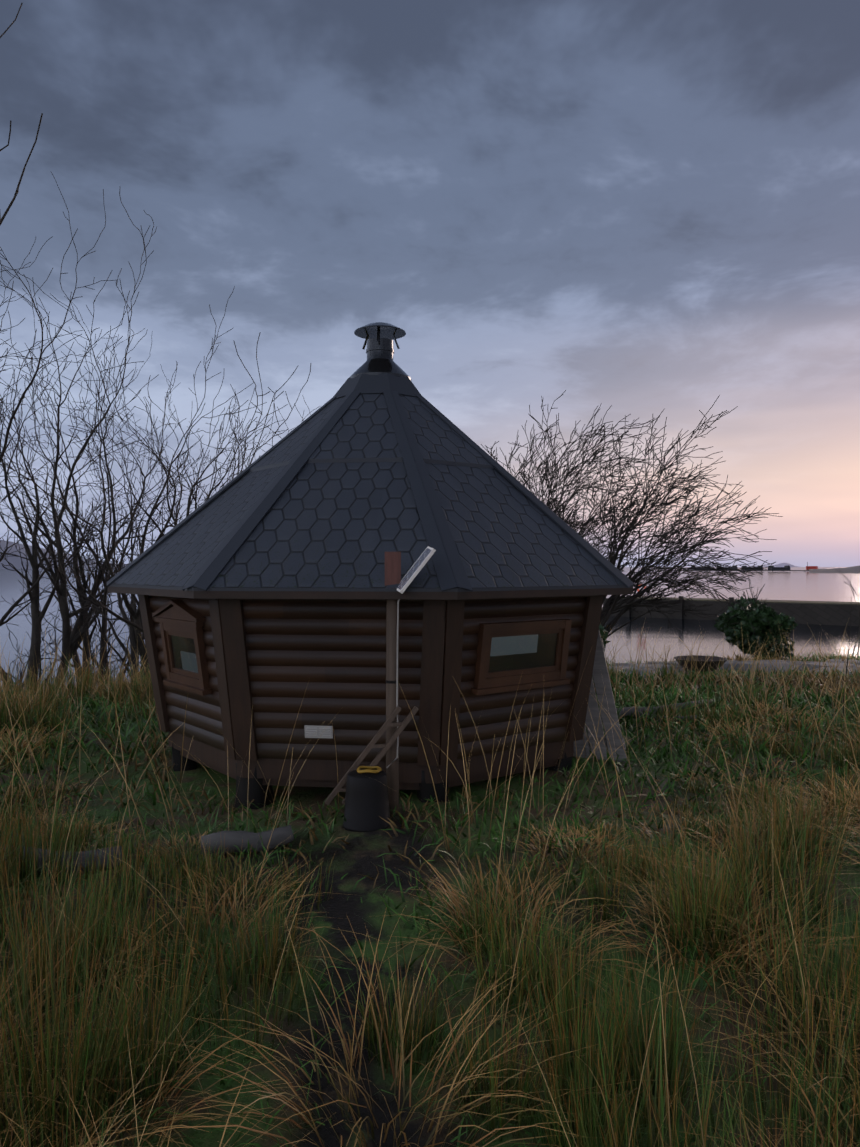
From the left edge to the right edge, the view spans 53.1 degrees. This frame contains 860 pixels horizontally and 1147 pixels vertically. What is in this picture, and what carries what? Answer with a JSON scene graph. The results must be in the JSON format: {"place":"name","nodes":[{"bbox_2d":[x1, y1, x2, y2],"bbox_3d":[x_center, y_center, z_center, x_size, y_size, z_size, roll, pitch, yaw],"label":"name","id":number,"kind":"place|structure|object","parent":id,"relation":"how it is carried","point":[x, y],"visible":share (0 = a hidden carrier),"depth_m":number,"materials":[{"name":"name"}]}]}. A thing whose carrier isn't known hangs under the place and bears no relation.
{"place":"outdoors","nodes":[
{"label":"outdoors","id":0,"kind":"place"},
{"bbox_2d":[0,540,125,568],"bbox_3d":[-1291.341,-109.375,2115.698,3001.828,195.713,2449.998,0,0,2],"label":"distant hill","id":1,"kind":"structure","parent":0,"point":[15,561],"depth_m":1677.49,"materials":[{"name":"grey"}]},
{"bbox_2d":[170,635,197,672],"bbox_3d":[-1.519,0.496,5.344,0.030,0.222,0.424,0,1,-38],"label":"window pane","id":2,"kind":"structure","parent":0,"point":[187,640],"depth_m":5.40,"materials":[{"name":"glass"}]},
{"bbox_2d":[180,651,197,672],"bbox_3d":[-1.480,0.547,5.303,0.017,0.122,0.267,0,1,-38],"label":"window pane","id":3,"kind":"structure","parent":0,"point":[190,663],"depth_m":5.31,"materials":[{"name":"grey glass"}]},
{"bbox_2d":[149,595,585,761],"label":"hut log walls","id":4,"kind":"structure","parent":0,"point":[329,657],"depth_m":4.85,"materials":[{"name":"brown wood"}]},
{"bbox_2d":[152,599,211,695],"bbox_3d":[-1.541,0.439,5.327,0.132,0.564,0.704,0,1,-38],"label":"window frame","id":5,"kind":"object","parent":4,"relation":"attached to","point":[179,617],"visible":1,"depth_m":5.27,"materials":[{"name":"brown wood"}]},
{"bbox_2d":[304,725,332,737],"bbox_3d":[-0.629,0.895,4.859,0.160,0.071,0.027,0,0,7],"label":"sign plate","id":6,"kind":"object","parent":4,"relation":"attached to","point":[319,731],"visible":0.96,"depth_m":4.85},
{"bbox_2d":[138,594,605,783],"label":"hut trim boards","id":7,"kind":"object","parent":4,"relation":"attached to","point":[442,644],"visible":0.31,"depth_m":4.88,"materials":[{"name":"brown wood"}]},
{"bbox_2d":[471,619,571,694],"bbox_3d":[0.557,0.481,5.087,0.760,0.404,0.094,0,1,-38],"label":"window frame","id":8,"kind":"object","parent":4,"relation":"attached to","point":[486,681],"visible":0.96,"depth_m":5.05,"materials":[{"name":"brown wood"}]},
{"bbox_2d":[108,584,632,599],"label":"roof fascia","id":9,"kind":"structure","parent":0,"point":[363,595],"depth_m":4.60,"materials":[{"name":"brown wood"}]},
{"bbox_2d":[112,393,632,587],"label":"hut roof shingles","id":10,"kind":"object","parent":9,"relation":"on","point":[336,525],"visible":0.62,"depth_m":5.14,"materials":[{"name":"black"}]},
{"bbox_2d":[107,373,636,591],"bbox_3d":[-0.362,-0.660,6.246,3.598,1.487,3.598,0,0,2],"label":"ridge felt","id":11,"kind":"object","parent":10,"relation":"on","point":[390,387],"visible":0.62,"depth_m":5.32,"materials":[{"name":"black"}]},
{"bbox_2d":[349,322,410,379],"bbox_3d":[-0.362,-1.602,6.238,0.456,0.437,0.456,0,0,2],"label":"chimney","id":12,"kind":"object","parent":10,"relation":"on","point":[379,337],"visible":0.85,"depth_m":6.14,"materials":[{"name":"silver metal"}]},
{"bbox_2d":[397,546,435,593],"bbox_3d":[-0.077,-0.019,4.486,0.220,0.249,0.138,0,0,2],"label":"solar panel frame","id":13,"kind":"object","parent":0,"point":[416,572],"visible":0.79,"depth_m":4.43,"materials":[{"name":"silver metal"}]},
{"bbox_2d":[398,548,431,589],"bbox_3d":[-0.077,-0.019,4.486,0.201,0.229,0.117,0,0,2],"label":"solar panel","id":14,"kind":"object","parent":13,"relation":"in","point":[414,568],"visible":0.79,"depth_m":4.48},
{"bbox_2d":[0,650,859,1146],"bbox_3d":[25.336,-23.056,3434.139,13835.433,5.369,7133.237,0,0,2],"label":"grass","id":15,"kind":"structure","parent":0,"point":[362,909],"depth_m":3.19,"materials":[{"name":"green plant"}]},
{"bbox_2d":[0,3,42,224],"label":"tree","id":16,"kind":"object","parent":15,"relation":"on","point":[10,204],"visible":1,"depth_m":6.01,"materials":[{"name":"brown plant"}]},
{"bbox_2d":[0,845,123,873],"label":"rock","id":17,"kind":"object","parent":15,"relation":"on","point":[81,860],"visible":0.33,"depth_m":3.82,"materials":[{"name":"grey stone"}]},
{"bbox_2d":[0,172,189,688],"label":"birch tree","id":18,"kind":"object","parent":15,"relation":"on","point":[6,474],"depth_m":13.29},
{"bbox_2d":[0,268,284,690],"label":"birch tree","id":19,"kind":"object","parent":15,"relation":"on","point":[81,532],"depth_m":13.94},
{"bbox_2d":[0,332,310,682],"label":"birch tree","id":20,"kind":"object","parent":15,"relation":"on","point":[101,605],"depth_m":12.69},
{"bbox_2d":[21,328,319,649],"bbox_3d":[-4.461,0.822,15.732,7.460,11.684,4.849,0,1,26],"label":"birch tree","id":21,"kind":"object","parent":15,"relation":"on","point":[147,434],"depth_m":16.53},
{"bbox_2d":[201,825,294,857],"bbox_3d":[-0.859,1.272,4.067,0.434,0.132,0.114,0,0,-10],"label":"rock","id":22,"kind":"object","parent":15,"relation":"on","point":[278,836],"visible":0.81,"depth_m":4.03,"materials":[{"name":"grey stone"}]},
{"bbox_2d":[342,769,390,831],"bbox_3d":[-0.321,1.149,4.378,0.248,0.270,0.248,0,0,2],"label":"upturned bucket","id":23,"kind":"object","parent":15,"relation":"on","point":[366,809],"visible":0.92,"depth_m":4.29,"materials":[{"name":"black plastic"}]},
{"bbox_2d":[357,766,381,772],"bbox_3d":[-0.310,0.998,4.377,0.128,0.026,0.126,0,0,2],"label":"handle","id":24,"kind":"object","parent":23,"relation":"on","point":[368,768],"visible":1,"depth_m":4.36,"materials":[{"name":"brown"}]},
{"bbox_2d":[325,706,418,804],"bbox_3d":[-0.303,0.946,4.476,0.488,0.502,0.051,0,0,-8],"label":"leaning ladder","id":25,"kind":"object","parent":15,"relation":"on","point":[339,787],"visible":0.92,"depth_m":4.47,"materials":[{"name":"brown wood"}]},
{"bbox_2d":[172,744,572,809],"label":"hut leg wraps","id":26,"kind":"object","parent":15,"relation":"on","point":[252,791],"visible":0.1,"depth_m":5.00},
{"bbox_2d":[180,751,557,789],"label":"beam","id":27,"kind":"structure","parent":26,"relation":"on","point":[330,783],"depth_m":5.02,"materials":[{"name":"brown wood"}]},
{"bbox_2d":[386,599,398,815],"bbox_3d":[-0.200,0.737,4.571,0.072,1.285,0.068,0,0,2],"label":"wooden post","id":28,"kind":"object","parent":15,"relation":"on","point":[392,771],"visible":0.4,"depth_m":4.54,"materials":[{"name":"brown wood"}]},
{"bbox_2d":[385,680,398,683],"bbox_3d":[-0.200,0.572,4.569,0.074,0.015,0.070,0,0,2],"label":"solar pole tie","id":29,"kind":"object","parent":28,"relation":"attached to","point":[390,682],"visible":0.72,"depth_m":4.54,"materials":[{"name":"black plastic"}]},
{"bbox_2d":[385,552,400,585],"bbox_3d":[-0.196,0.005,4.530,0.086,0.240,0.028,0,0,2],"label":"solar pole board","id":30,"kind":"object","parent":28,"relation":"attached to","point":[392,568],"visible":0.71,"depth_m":4.52,"materials":[{"name":"brown wood"}]},
{"bbox_2d":[386,599,399,767],"bbox_3d":[-0.190,0.551,4.494,0.112,0.916,0.035,0,1,-39],"label":"solar pole cable","id":31,"kind":"object","parent":28,"relation":"attached to","point":[397,678],"visible":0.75,"depth_m":4.52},
{"bbox_2d":[0,642,859,1146],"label":"grass tussocks","id":32,"kind":"object","parent":15,"relation":"on","point":[78,1084],"depth_m":2.84,"materials":[{"name":"green plant"}]},
{"bbox_2d":[0,623,859,1146],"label":"tall grass stems","id":33,"kind":"object","parent":15,"relation":"on","point":[524,755],"visible":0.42,"depth_m":4.87,"materials":[{"name":"plant"}]},
{"bbox_2d":[574,631,626,761],"bbox_3d":[0.991,0.825,6.079,0.835,0.956,0.274,0,0,20],"label":"leaning deck panel","id":34,"kind":"object","parent":15,"relation":"on","point":[600,667],"visible":0.17,"depth_m":5.95,"materials":[{"name":"grey wood"}]},
{"bbox_2d":[592,625,609,687],"bbox_3d":[1.562,0.940,9.526,0.820,0.840,0.646,0,0,25],"label":"trunk","id":35,"kind":"object","parent":15,"relation":"on","point":[603,633],"visible":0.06,"depth_m":9.36,"materials":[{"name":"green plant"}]},
{"bbox_2d":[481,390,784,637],"bbox_3d":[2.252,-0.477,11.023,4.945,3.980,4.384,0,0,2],"label":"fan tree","id":36,"kind":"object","parent":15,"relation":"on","point":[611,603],"visible":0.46,"depth_m":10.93,"materials":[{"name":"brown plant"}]},
{"bbox_2d":[599,709,696,721],"bbox_3d":[1.856,1.226,7.398,0.851,0.106,0.075,0,0,15],"label":"driftwood","id":37,"kind":"object","parent":15,"relation":"on","point":[640,714],"visible":0.17,"depth_m":7.35,"materials":[{"name":"wood"}]},
{"bbox_2d":[599,699,714,721],"bbox_3d":[1.969,1.210,7.627,1.801,0.125,0.111,0,1,-36],"label":"driftwood","id":38,"kind":"object","parent":15,"relation":"on","point":[625,712],"visible":0.25,"depth_m":7.49,"materials":[{"name":"wood"}]},
{"bbox_2d":[674,655,726,671],"bbox_3d":[4.347,1.475,13.819,0.830,0.235,0.830,0,0,2],"label":"fire pit bowl","id":39,"kind":"object","parent":15,"relation":"on","point":[715,660],"visible":0.73,"depth_m":13.62,"materials":[{"name":"brown metal"}]},
{"bbox_2d":[602,598,859,625],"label":"wall","id":40,"kind":"structure","parent":15,"relation":"on","point":[825,614],"depth_m":62.36,"materials":[{"name":"grey concrete"}]},
{"bbox_2d":[626,595,733,618],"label":"pier timber fenders","id":41,"kind":"object","parent":40,"relation":"attached to","point":[681,613],"visible":0.36,"depth_m":67.26,"materials":[{"name":"brown wood"}]},
{"bbox_2d":[622,597,859,604],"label":"pier top turf","id":42,"kind":"structure","parent":40,"relation":"on","point":[788,601],"depth_m":64.11,"materials":[{"name":"grey"}]},
{"bbox_2d":[608,659,859,677],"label":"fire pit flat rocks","id":43,"kind":"object","parent":15,"relation":"on","point":[767,663],"visible":0.33,"depth_m":13.76,"materials":[{"name":"grey stone"}]},
{"bbox_2d":[714,581,797,660],"bbox_3d":[6.185,0.915,16.439,1.350,1.740,1.424,0,0,2],"label":"holly bush","id":44,"kind":"object","parent":15,"relation":"on","point":[765,620],"depth_m":16.17,"materials":[{"name":"green plant"}]},
{"bbox_2d":[842,597,851,719],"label":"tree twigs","id":45,"kind":"object","parent":15,"relation":"on","point":[847,661],"visible":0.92,"depth_m":6.92,"materials":[{"name":"plant"}]},
{"bbox_2d":[837,567,859,657],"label":"grass blade","id":46,"kind":"object","parent":15,"relation":"on","point":[859,618],"visible":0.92,"depth_m":15.84,"materials":[{"name":"plant"}]},
{"bbox_2d":[0,567,859,688],"bbox_3d":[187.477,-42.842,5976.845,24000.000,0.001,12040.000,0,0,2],"label":"sea water","id":47,"kind":"structure","parent":0,"point":[795,585],"depth_m":59.52,"materials":[{"name":"black liquid"}]},
{"bbox_2d":[664,562,808,571],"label":"fish farm pens walkway","id":48,"kind":"structure","parent":47,"relation":"on","point":[772,569],"depth_m":726.10,"materials":[{"name":"grey"}]},
{"bbox_2d":[806,566,817,569],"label":"ship","id":49,"kind":"object","parent":47,"relation":"on","point":[812,567],"visible":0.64,"depth_m":711.29,"materials":[{"name":"red metal"}]},
{"bbox_2d":[0,0,859,566],"label":"sky","id":50,"kind":"structure","parent":0,"point":[639,208],"materials":[{"name":"grey"}]},
{"bbox_2d":[490,634,537,655],"bbox_3d":[0.490,0.416,5.034,0.395,0.117,0.016,0,1,-38],"label":"window pane","id":51,"kind":"structure","parent":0,"point":[506,646],"depth_m":5.04,"materials":[{"name":"glass"}]},
{"bbox_2d":[489,633,557,671],"bbox_3d":[0.551,0.463,5.094,0.564,0.212,0.029,0,1,-38],"label":"window pane","id":52,"kind":"structure","parent":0,"point":[518,661],"depth_m":5.15,"materials":[{"name":"glass"}]},
{"bbox_2d":[747,563,797,566],"bbox_3d":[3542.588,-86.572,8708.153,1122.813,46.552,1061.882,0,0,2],"label":"hill island","id":53,"kind":"structure","parent":0,"point":[783,565],"depth_m":8473.95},
{"bbox_2d":[809,566,859,573],"bbox_3d":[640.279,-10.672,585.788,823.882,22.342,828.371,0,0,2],"label":"distant hill","id":54,"kind":"structure","parent":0,"point":[854,569],"depth_m":586.82,"materials":[{"name":"grey"}]}
]}

